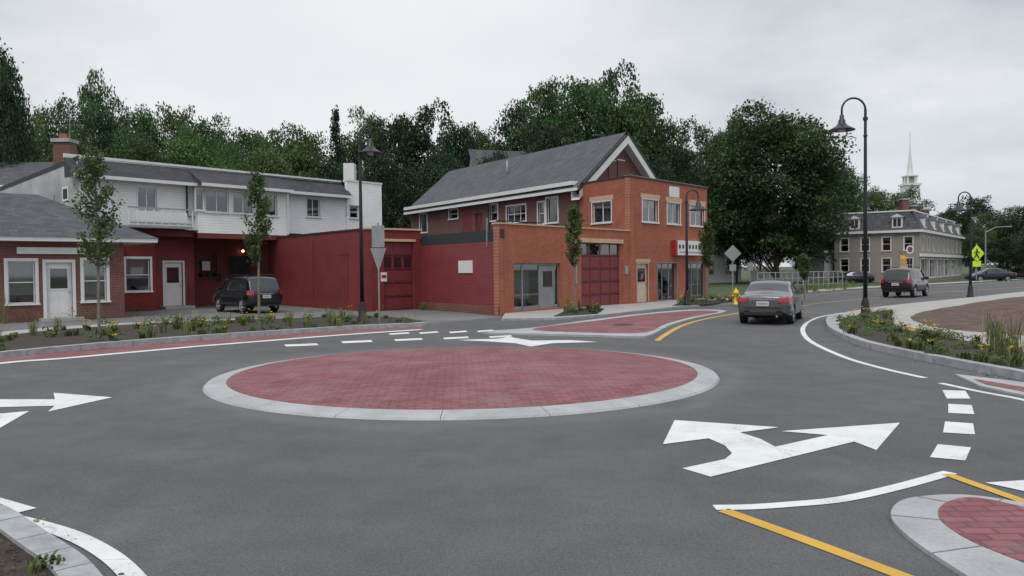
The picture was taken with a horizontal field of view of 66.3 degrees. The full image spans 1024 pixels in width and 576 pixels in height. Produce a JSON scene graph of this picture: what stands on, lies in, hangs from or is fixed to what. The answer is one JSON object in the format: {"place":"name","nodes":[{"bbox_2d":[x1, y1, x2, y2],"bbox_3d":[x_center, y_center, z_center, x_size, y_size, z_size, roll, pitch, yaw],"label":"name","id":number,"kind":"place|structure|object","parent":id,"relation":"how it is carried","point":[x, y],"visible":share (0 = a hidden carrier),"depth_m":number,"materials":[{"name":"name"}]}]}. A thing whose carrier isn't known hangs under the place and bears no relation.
{"place":"outdoors","nodes":[
{"label":"outdoors","id":0,"kind":"place"},
{"bbox_2d":[0,305,499,331],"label":"parking lot","id":1,"kind":"structure","parent":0,"point":[431,316],"depth_m":34.07,"materials":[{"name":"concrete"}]},
{"bbox_2d":[0,155,78,207],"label":"stucco side wall","id":2,"kind":"structure","parent":1,"relation":"on","point":[53,183],"depth_m":38.62,"materials":[{"name":"grey paint"}]},
{"bbox_2d":[0,193,158,322],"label":"brick house","id":3,"kind":"structure","parent":1,"relation":"on","point":[44,269],"depth_m":31.99,"materials":[{"name":"red brick"}]},
{"bbox_2d":[63,153,381,311],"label":"front facade","id":4,"kind":"structure","parent":1,"relation":"on","point":[189,217],"depth_m":41.71,"materials":[{"name":"white"}]},
{"bbox_2d":[57,160,344,186],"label":"roof","id":5,"kind":"structure","parent":4,"relation":"on","point":[343,183],"depth_m":45.34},
{"bbox_2d":[50,112,83,164],"bbox_3d":[-24.741,-7.352,43.829,1.700,4.900,1.000,-1,1,0],"label":"chimney","id":6,"kind":"object","parent":5,"relation":"on","point":[64,143],"visible":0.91,"depth_m":43.43,"materials":[{"name":"brick"}]},
{"bbox_2d":[213,274,282,313],"bbox_3d":[-12.588,0.247,37.135,1.940,1.774,4.360,-2,2,-43],"label":"parked suv","id":7,"kind":"object","parent":1,"relation":"on","point":[241,292],"visible":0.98,"depth_m":35.88,"materials":[{"name":"blue paint"}]},
{"bbox_2d":[268,228,372,311],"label":"side wall","id":8,"kind":"structure","parent":1,"relation":"on","point":[318,270],"depth_m":39.79,"materials":[{"name":"red paint"}]},
{"bbox_2d":[363,227,421,310],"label":"front facade","id":9,"kind":"structure","parent":1,"relation":"on","point":[400,277],"depth_m":37.24,"materials":[{"name":"red paint"}]},
{"bbox_2d":[420,218,504,314],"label":"side wall","id":10,"kind":"structure","parent":1,"relation":"on","point":[457,272],"depth_m":34.83,"materials":[{"name":"red"}]},
{"bbox_2d":[0,281,1023,575],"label":"road","id":11,"kind":"structure","parent":0,"point":[160,463],"depth_m":7.54,"materials":[{"name":"asphalt"}]},
{"bbox_2d":[0,162,52,186],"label":"grey house","id":12,"kind":"structure","parent":11,"relation":"on","point":[15,172],"depth_m":57.91,"materials":[{"name":"paint"}]},
{"bbox_2d":[0,533,54,575],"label":"planting bed","id":13,"kind":"object","parent":11,"relation":"on","point":[7,560],"depth_m":4.94,"materials":[{"name":"soil"}]},
{"bbox_2d":[25,549,65,573],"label":"flower bed plants","id":14,"kind":"object","parent":13,"relation":"on","point":[37,563],"visible":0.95,"depth_m":4.81,"materials":[{"name":"green plant"}]},
{"bbox_2d":[0,503,102,575],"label":"granite kerb","id":15,"kind":"structure","parent":11,"relation":"on","point":[31,538],"depth_m":5.16,"materials":[{"name":"stone"}]},
{"bbox_2d":[0,393,110,410],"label":"straight arrow marking","id":16,"kind":"object","parent":11,"relation":"on","point":[61,400],"visible":1,"depth_m":11.64,"materials":[{"name":"white paint"}]},
{"bbox_2d":[25,516,146,575],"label":"edge line marking","id":17,"kind":"object","parent":11,"relation":"on","point":[117,562],"visible":0.77,"depth_m":5.39,"materials":[{"name":"white paint"}]},
{"bbox_2d":[0,329,420,363],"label":"edge line marking","id":18,"kind":"object","parent":11,"relation":"on","point":[192,346],"visible":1,"depth_m":19.76,"materials":[{"name":"white paint"}]},
{"bbox_2d":[0,326,426,361],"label":"brick apron","id":19,"kind":"object","parent":11,"relation":"on","point":[135,348],"visible":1,"depth_m":20.68,"materials":[{"name":"brick"}]},
{"bbox_2d":[0,316,427,350],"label":"planting bed","id":20,"kind":"object","parent":11,"relation":"on","point":[28,341],"visible":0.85,"depth_m":23.89,"materials":[{"name":"plant"}]},
{"bbox_2d":[64,147,127,336],"bbox_3d":[-11.673,-1.263,22.017,1.482,5.306,1.367,0,2,31],"label":"young street tree","id":21,"kind":"object","parent":20,"relation":"on","point":[94,168],"visible":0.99,"depth_m":21.91,"materials":[{"name":"green plant"}]},
{"bbox_2d":[0,305,412,350],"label":"flower bed plants","id":22,"kind":"object","parent":20,"relation":"on","point":[197,321],"visible":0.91,"depth_m":24.85,"materials":[{"name":"green plant"}]},
{"bbox_2d":[140,305,340,338],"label":"ornamental grass","id":23,"kind":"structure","parent":20,"relation":"on","point":[186,325],"depth_m":24.88,"materials":[{"name":"green plant"}]},
{"bbox_2d":[240,169,275,327],"bbox_3d":[-8.050,-1.254,25.018,1.066,5.068,1.350,-1,1,0],"label":"young street tree","id":24,"kind":"object","parent":20,"relation":"on","point":[254,239],"visible":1,"depth_m":24.85,"materials":[{"name":"green plant"}]},
{"bbox_2d":[357,128,382,321],"bbox_3d":[-4.995,-2.243,27.775,0.901,6.846,0.857,1,2,40],"label":"street lamp","id":25,"kind":"object","parent":20,"relation":"on","point":[369,149],"visible":0.98,"depth_m":27.70,"materials":[{"name":"metal"}]},
{"bbox_2d":[370,223,385,322],"bbox_3d":[-4.536,-0.494,26.666,0.534,3.434,0.080,-1,1,-6],"label":"traffic sign","id":26,"kind":"object","parent":20,"relation":"on","point":[378,239],"visible":1,"depth_m":26.61,"materials":[{"name":"metal"}]},
{"bbox_2d":[0,322,429,357],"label":"granite kerb","id":27,"kind":"structure","parent":11,"relation":"on","point":[46,350],"depth_m":21.71,"materials":[{"name":"stone"}]},
{"bbox_2d":[203,347,718,419],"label":"roundabout island","id":28,"kind":"structure","parent":11,"relation":"on","point":[463,383],"depth_m":12.32,"materials":[{"name":"brick"}]},
{"bbox_2d":[404,181,578,269],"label":"long wall","id":29,"kind":"structure","parent":11,"relation":"on","point":[548,209],"depth_m":49.96,"materials":[{"name":"brown brick"}]},
{"bbox_2d":[404,132,626,214],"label":"roof","id":30,"kind":"structure","parent":29,"relation":"on","point":[579,162],"depth_m":50.73,"materials":[{"name":"grey"}]},
{"bbox_2d":[469,337,591,345],"bbox_3d":[0.368,1.392,20.605,1.962,0.001,3.274,-2,2,-44],"label":"arrow marking","id":31,"kind":"object","parent":11,"relation":"on","point":[520,341],"visible":1,"depth_m":20.46,"materials":[{"name":"white paint"}]},
{"bbox_2d":[492,175,707,314],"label":"front facade","id":32,"kind":"structure","parent":11,"relation":"on","point":[527,257],"depth_m":38.99,"materials":[{"name":"orange brick"}]},
{"bbox_2d":[482,309,725,337],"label":"splitter island","id":33,"kind":"structure","parent":11,"relation":"on","point":[646,325],"depth_m":24.58,"materials":[{"name":"brick"}]},
{"bbox_2d":[577,175,634,303],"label":"side wall","id":34,"kind":"structure","parent":11,"relation":"on","point":[601,203],"depth_m":41.23,"materials":[{"name":"orange brick"}]},
{"bbox_2d":[571,132,657,199],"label":"gable end","id":35,"kind":"structure","parent":11,"relation":"on","point":[625,156],"depth_m":46.44,"materials":[{"name":"brown wood"}]},
{"bbox_2d":[736,279,803,323],"bbox_3d":[9.090,0.421,27.369,1.940,1.446,4.650,0,2,26],"label":"sedan car","id":36,"kind":"object","parent":11,"relation":"on","point":[771,298],"visible":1,"depth_m":25.61,"materials":[{"name":"grey paint"}]},
{"bbox_2d":[663,420,898,476],"bbox_3d":[3.134,1.658,8.400,3.055,0.001,2.643,-1,1,0],"label":"lane arrow marking","id":37,"kind":"object","parent":11,"relation":"on","point":[746,450],"visible":1,"depth_m":8.53,"materials":[{"name":"white paint"}]},
{"bbox_2d":[795,242,833,281],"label":"white porch house","id":38,"kind":"structure","parent":11,"relation":"on","point":[819,266],"depth_m":86.60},
{"bbox_2d":[719,509,912,575],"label":"yellow median marking","id":39,"kind":"object","parent":11,"relation":"on","point":[877,566],"visible":1,"depth_m":5.33,"materials":[{"name":"paint"}]},
{"bbox_2d":[713,471,956,509],"bbox_3d":[2.836,1.707,6.551,2.628,0.001,0.360,-1,1,-22],"label":"splitter edge marking","id":40,"kind":"object","parent":11,"relation":"on","point":[897,486],"visible":1,"depth_m":6.38,"materials":[{"name":"white paint"}]},
{"bbox_2d":[834,209,920,281],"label":"facade","id":41,"kind":"structure","parent":11,"relation":"on","point":[890,234],"depth_m":82.39,"materials":[{"name":"beige"}]},
{"bbox_2d":[880,267,928,297],"bbox_3d":[23.659,-0.382,47.079,1.960,1.793,4.405,1,2,41],"label":"minivan car","id":42,"kind":"object","parent":11,"relation":"on","point":[899,281],"visible":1,"depth_m":45.69,"materials":[{"name":"grey paint"}]},
{"bbox_2d":[826,314,1023,380],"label":"granite kerb","id":43,"kind":"structure","parent":11,"relation":"on","point":[993,369],"depth_m":15.36,"materials":[{"name":"stone"}]},
{"bbox_2d":[908,209,964,280],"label":"street facade","id":44,"kind":"structure","parent":11,"relation":"on","point":[941,256],"depth_m":90.13,"materials":[{"name":"beige"}]},
{"bbox_2d":[930,444,970,459],"bbox_3d":[4.431,1.656,7.910,0.303,0.001,0.683,0,2,34],"label":"crosswalk dash marking","id":45,"kind":"object","parent":11,"relation":"on","point":[951,452],"visible":1,"depth_m":7.89,"materials":[{"name":"white paint"}]},
{"bbox_2d":[962,225,1001,270],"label":"deciduous tree","id":46,"kind":"object","parent":11,"relation":"on","point":[978,239],"visible":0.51,"depth_m":104.40,"materials":[{"name":"green plant"}]},
{"bbox_2d":[942,474,1023,501],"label":"yellow median marking","id":47,"kind":"object","parent":11,"relation":"on","point":[988,488],"visible":0.93,"depth_m":6.64,"materials":[{"name":"paint"}]},
{"bbox_2d":[955,374,1023,396],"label":"island","id":48,"kind":"structure","parent":11,"relation":"on","point":[970,379],"depth_m":12.26,"materials":[{"name":"concrete"}]},
{"bbox_2d":[964,268,1016,280],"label":"car","id":49,"kind":"object","parent":11,"relation":"on","point":[1000,274],"visible":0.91,"depth_m":83.48,"materials":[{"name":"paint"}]},
{"bbox_2d":[984,235,1023,272],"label":"deciduous tree","id":50,"kind":"object","parent":11,"relation":"on","point":[1001,249],"visible":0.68,"depth_m":99.64,"materials":[{"name":"green plant"}]},
{"bbox_2d":[990,205,1023,259],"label":"deciduous tree","id":51,"kind":"object","parent":11,"relation":"on","point":[1014,224],"visible":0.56,"depth_m":114.58,"materials":[{"name":"green plant"}]},
{"bbox_2d":[0,0,1023,266],"label":"sky","id":52,"kind":"structure","parent":0,"point":[942,79],"materials":[{"name":"white"}]},
{"bbox_2d":[502,297,733,320],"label":"sidewalk","id":53,"kind":"structure","parent":0,"point":[616,309],"depth_m":33.36,"materials":[{"name":"concrete"}]},
{"bbox_2d":[554,308,603,316],"bbox_3d":[2.965,0.996,32.826,1.514,0.060,6.581,0,1,11],"label":"planting bed","id":54,"kind":"object","parent":53,"relation":"on","point":[584,311],"visible":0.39,"depth_m":31.09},
{"bbox_2d":[563,203,585,309],"bbox_3d":[2.583,-1.236,32.027,0.902,4.472,0.872,0,1,21],"label":"young street tree","id":55,"kind":"object","parent":54,"relation":"on","point":[575,229],"visible":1,"depth_m":31.94,"materials":[{"name":"green plant"}]},
{"bbox_2d":[683,189,706,304],"bbox_3d":[8.719,-1.944,37.312,1.180,5.501,0.860,-1,1,0],"label":"street lamp","id":56,"kind":"object","parent":53,"relation":"on","point":[698,207],"visible":1,"depth_m":37.25,"materials":[{"name":"metal"}]},
{"bbox_2d":[673,299,733,305],"bbox_3d":[10.373,0.721,41.012,2.572,0.060,9.357,0,1,20],"label":"planting bed","id":57,"kind":"object","parent":53,"relation":"on","point":[711,302],"visible":0.41,"depth_m":39.11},
{"bbox_2d":[698,220,717,302],"bbox_3d":[9.789,-1.314,39.192,1.064,4.130,0.990,-1,1,0],"label":"young street tree","id":58,"kind":"object","parent":57,"relation":"on","point":[704,245],"visible":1,"depth_m":39.09,"materials":[{"name":"green plant"}]},
{"bbox_2d":[708,271,1023,297],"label":"grass verge","id":59,"kind":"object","parent":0,"point":[726,288],"depth_m":72.07,"materials":[{"name":"plant"}]},
{"bbox_2d":[634,114,701,184],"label":"deciduous tree","id":60,"kind":"object","parent":59,"relation":"on","point":[685,154],"visible":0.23,"depth_m":82.46,"materials":[{"name":"green plant"}]},
{"bbox_2d":[708,215,740,282],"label":"pale grey house","id":61,"kind":"structure","parent":59,"relation":"on","point":[718,272],"depth_m":88.50,"materials":[{"name":"white"}]},
{"bbox_2d":[707,169,764,282],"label":"maple tree","id":62,"kind":"object","parent":59,"relation":"on","point":[743,256],"visible":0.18,"depth_m":85.53,"materials":[{"name":"green plant"}]},
{"bbox_2d":[694,96,860,279],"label":"maple tree","id":63,"kind":"object","parent":59,"relation":"on","point":[743,161],"visible":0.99,"depth_m":77.21,"materials":[{"name":"green plant"}]},
{"bbox_2d":[786,159,870,255],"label":"maple tree","id":64,"kind":"object","parent":59,"relation":"on","point":[852,187],"visible":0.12,"depth_m":86.14,"materials":[{"name":"green plant"}]},
{"bbox_2d":[741,265,1017,273],"bbox_3d":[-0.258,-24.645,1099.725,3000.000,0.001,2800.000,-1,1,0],"label":"ground","id":65,"kind":"structure","parent":0,"point":[964,268],"depth_m":456.59,"materials":[{"name":"green plant"}]},
{"bbox_2d":[0,59,37,168],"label":"deciduous tree","id":66,"kind":"object","parent":65,"relation":"on","point":[11,103],"visible":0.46,"depth_m":59.24,"materials":[{"name":"green plant"}]},
{"bbox_2d":[28,92,96,161],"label":"deciduous tree","id":67,"kind":"object","parent":65,"relation":"on","point":[61,108],"visible":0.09,"depth_m":88.97,"materials":[{"name":"green plant"}]},
{"bbox_2d":[56,66,128,153],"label":"deciduous tree","id":68,"kind":"object","parent":65,"relation":"on","point":[91,108],"visible":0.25,"depth_m":96.45,"materials":[{"name":"green plant"}]},
{"bbox_2d":[93,111,136,158],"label":"deciduous tree","id":69,"kind":"object","parent":65,"relation":"on","point":[105,129],"visible":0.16,"depth_m":94.49,"materials":[{"name":"green plant"}]},
{"bbox_2d":[106,103,169,161],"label":"deciduous tree","id":70,"kind":"object","parent":65,"relation":"on","point":[142,125],"visible":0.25,"depth_m":93.94,"materials":[{"name":"green plant"}]},
{"bbox_2d":[110,133,178,164],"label":"deciduous tree","id":71,"kind":"object","parent":65,"relation":"on","point":[138,151],"visible":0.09,"depth_m":70.96,"materials":[{"name":"green plant"}]},
{"bbox_2d":[136,101,203,163],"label":"deciduous tree","id":72,"kind":"object","parent":65,"relation":"on","point":[172,118],"visible":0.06,"depth_m":103.05,"materials":[{"name":"green plant"}]},
{"bbox_2d":[159,123,230,167],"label":"deciduous tree","id":73,"kind":"object","parent":65,"relation":"on","point":[193,155],"visible":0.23,"depth_m":73.68,"materials":[{"name":"green plant"}]},
{"bbox_2d":[173,112,242,168],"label":"deciduous tree","id":74,"kind":"object","parent":65,"relation":"on","point":[205,130],"visible":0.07,"depth_m":89.21,"materials":[{"name":"green plant"}]},
{"bbox_2d":[209,138,253,171],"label":"deciduous tree","id":75,"kind":"object","parent":65,"relation":"on","point":[229,161],"visible":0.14,"depth_m":71.12,"materials":[{"name":"green plant"}]},
{"bbox_2d":[213,126,280,167],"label":"deciduous tree","id":76,"kind":"object","parent":65,"relation":"on","point":[247,140],"visible":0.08,"depth_m":90.22,"materials":[{"name":"green plant"}]},
{"bbox_2d":[220,144,300,235],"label":"deciduous tree","id":77,"kind":"object","parent":65,"relation":"on","point":[273,165],"visible":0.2,"depth_m":68.84,"materials":[{"name":"green plant"}]},
{"bbox_2d":[247,121,316,234],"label":"deciduous tree","id":78,"kind":"object","parent":65,"relation":"on","point":[274,140],"visible":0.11,"depth_m":86.69,"materials":[{"name":"green plant"}]},
{"bbox_2d":[278,124,341,178],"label":"deciduous tree","id":79,"kind":"object","parent":65,"relation":"on","point":[307,142],"visible":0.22,"depth_m":86.71,"materials":[{"name":"green plant"}]},
{"bbox_2d":[295,150,356,234],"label":"deciduous tree","id":80,"kind":"object","parent":65,"relation":"on","point":[331,168],"visible":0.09,"depth_m":70.46,"materials":[{"name":"green plant"}]},
{"bbox_2d":[325,105,346,179],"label":"conifer tree","id":81,"kind":"object","parent":65,"relation":"on","point":[336,138],"visible":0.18,"depth_m":81.38,"materials":[{"name":"green plant"}]},
{"bbox_2d":[333,105,395,212],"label":"deciduous tree","id":82,"kind":"object","parent":65,"relation":"on","point":[351,155],"visible":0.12,"depth_m":89.87,"materials":[{"name":"green plant"}]},
{"bbox_2d":[356,153,428,228],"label":"deciduous tree","id":83,"kind":"object","parent":65,"relation":"on","point":[378,168],"visible":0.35,"depth_m":71.94,"materials":[{"name":"green plant"}]},
{"bbox_2d":[362,115,434,227],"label":"deciduous tree","id":84,"kind":"object","parent":65,"relation":"on","point":[381,143],"visible":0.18,"depth_m":85.71,"materials":[{"name":"green plant"}]},
{"bbox_2d":[385,96,479,227],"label":"deciduous tree","id":85,"kind":"object","parent":65,"relation":"on","point":[415,130],"visible":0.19,"depth_m":84.39,"materials":[{"name":"green plant"}]},
{"bbox_2d":[402,145,465,206],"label":"deciduous tree","id":86,"kind":"object","parent":65,"relation":"on","point":[439,166],"visible":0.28,"depth_m":74.94,"materials":[{"name":"green plant"}]},
{"bbox_2d":[435,117,480,176],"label":"deciduous tree","id":87,"kind":"object","parent":65,"relation":"on","point":[450,135],"visible":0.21,"depth_m":82.94,"materials":[{"name":"green plant"}]},
{"bbox_2d":[465,149,526,166],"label":"hillside house","id":88,"kind":"structure","parent":65,"relation":"on","point":[472,156],"depth_m":81.18,"materials":[{"name":"grey paint"}]},
{"bbox_2d":[486,98,539,150],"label":"deciduous tree","id":89,"kind":"object","parent":65,"relation":"on","point":[504,128],"visible":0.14,"depth_m":88.70,"materials":[{"name":"green plant"}]},
{"bbox_2d":[519,121,577,154],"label":"deciduous tree","id":90,"kind":"object","parent":65,"relation":"on","point":[548,139],"visible":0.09,"depth_m":74.71,"materials":[{"name":"green plant"}]},
{"bbox_2d":[504,75,593,151],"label":"deciduous tree","id":91,"kind":"object","parent":65,"relation":"on","point":[535,93],"visible":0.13,"depth_m":85.79,"materials":[{"name":"green plant"}]},
{"bbox_2d":[523,75,628,150],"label":"deciduous tree","id":92,"kind":"object","parent":65,"relation":"on","point":[598,100],"visible":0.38,"depth_m":83.20,"materials":[{"name":"green plant"}]},
{"bbox_2d":[570,58,668,146],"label":"deciduous tree","id":93,"kind":"object","parent":65,"relation":"on","point":[611,81],"visible":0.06,"depth_m":86.35,"materials":[{"name":"green plant"}]},
{"bbox_2d":[607,84,686,177],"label":"deciduous tree","id":94,"kind":"object","parent":65,"relation":"on","point":[634,114],"visible":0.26,"depth_m":84.33,"materials":[{"name":"green plant"}]},
{"bbox_2d":[645,154,684,182],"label":"deciduous tree","id":95,"kind":"object","parent":65,"relation":"on","point":[662,167],"visible":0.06,"depth_m":72.54,"materials":[{"name":"green plant"}]},
{"bbox_2d":[679,115,731,213],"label":"deciduous tree","id":96,"kind":"object","parent":65,"relation":"on","point":[703,150],"visible":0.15,"depth_m":93.58,"materials":[{"name":"green plant"}]},
{"bbox_2d":[860,186,898,211],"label":"deciduous tree","id":97,"kind":"object","parent":65,"relation":"on","point":[876,199],"visible":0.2,"depth_m":148.54,"materials":[{"name":"green plant"}]},
{"bbox_2d":[887,184,937,228],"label":"deciduous tree","id":98,"kind":"object","parent":65,"relation":"on","point":[908,194],"visible":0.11,"depth_m":159.04,"materials":[{"name":"green plant"}]},
{"bbox_2d":[945,194,996,272],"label":"deciduous tree","id":99,"kind":"object","parent":65,"relation":"on","point":[978,205],"visible":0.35,"depth_m":129.02,"materials":[{"name":"green plant"}]},
{"bbox_2d":[962,206,1022,267],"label":"deciduous tree","id":100,"kind":"object","parent":65,"relation":"on","point":[992,223],"visible":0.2,"depth_m":120.07,"materials":[{"name":"green plant"}]},
{"bbox_2d":[898,145,921,204],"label":"white church","id":101,"kind":"structure","parent":0,"point":[909,178],"depth_m":198.62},
{"bbox_2d":[833,292,1023,349],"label":"sidewalk","id":102,"kind":"structure","parent":0,"point":[904,313],"depth_m":32.16,"materials":[{"name":"concrete"}]},
{"bbox_2d":[840,311,1023,369],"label":"planting bed","id":103,"kind":"object","parent":102,"relation":"on","point":[879,337],"visible":0.22,"depth_m":17.96,"materials":[{"name":"plant"}]},
{"bbox_2d":[828,97,869,315],"bbox_3d":[11.515,-2.724,26.695,1.422,7.515,0.860,-1,1,0],"label":"street lamp","id":104,"kind":"object","parent":103,"relation":"on","point":[841,126],"visible":0.94,"depth_m":26.64,"materials":[{"name":"metal"}]},
{"bbox_2d":[835,306,1023,366],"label":"flower bed plants","id":105,"kind":"object","parent":103,"relation":"on","point":[934,341],"visible":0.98,"depth_m":18.09,"materials":[{"name":"green plant"}]},
{"bbox_2d":[978,311,1023,357],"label":"ornamental grass","id":106,"kind":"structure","parent":103,"relation":"on","point":[995,337],"depth_m":15.57,"materials":[{"name":"green plant"}]},
{"bbox_2d":[950,191,973,296],"bbox_3d":[24.614,-2.381,42.842,1.299,5.776,0.860,-1,1,0],"label":"street lamp","id":107,"kind":"object","parent":102,"relation":"on","point":[959,208],"visible":0.98,"depth_m":42.78,"materials":[{"name":"metal"}]},
{"bbox_2d":[910,296,1023,335],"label":"dirt patch","id":108,"kind":"object","parent":102,"relation":"on","point":[965,317],"visible":0.91,"depth_m":26.36,"materials":[{"name":"soil"}]},
{"bbox_2d":[891,494,1023,575],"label":"median island","id":109,"kind":"structure","parent":0,"point":[966,535],"depth_m":5.50,"materials":[{"name":"concrete"}]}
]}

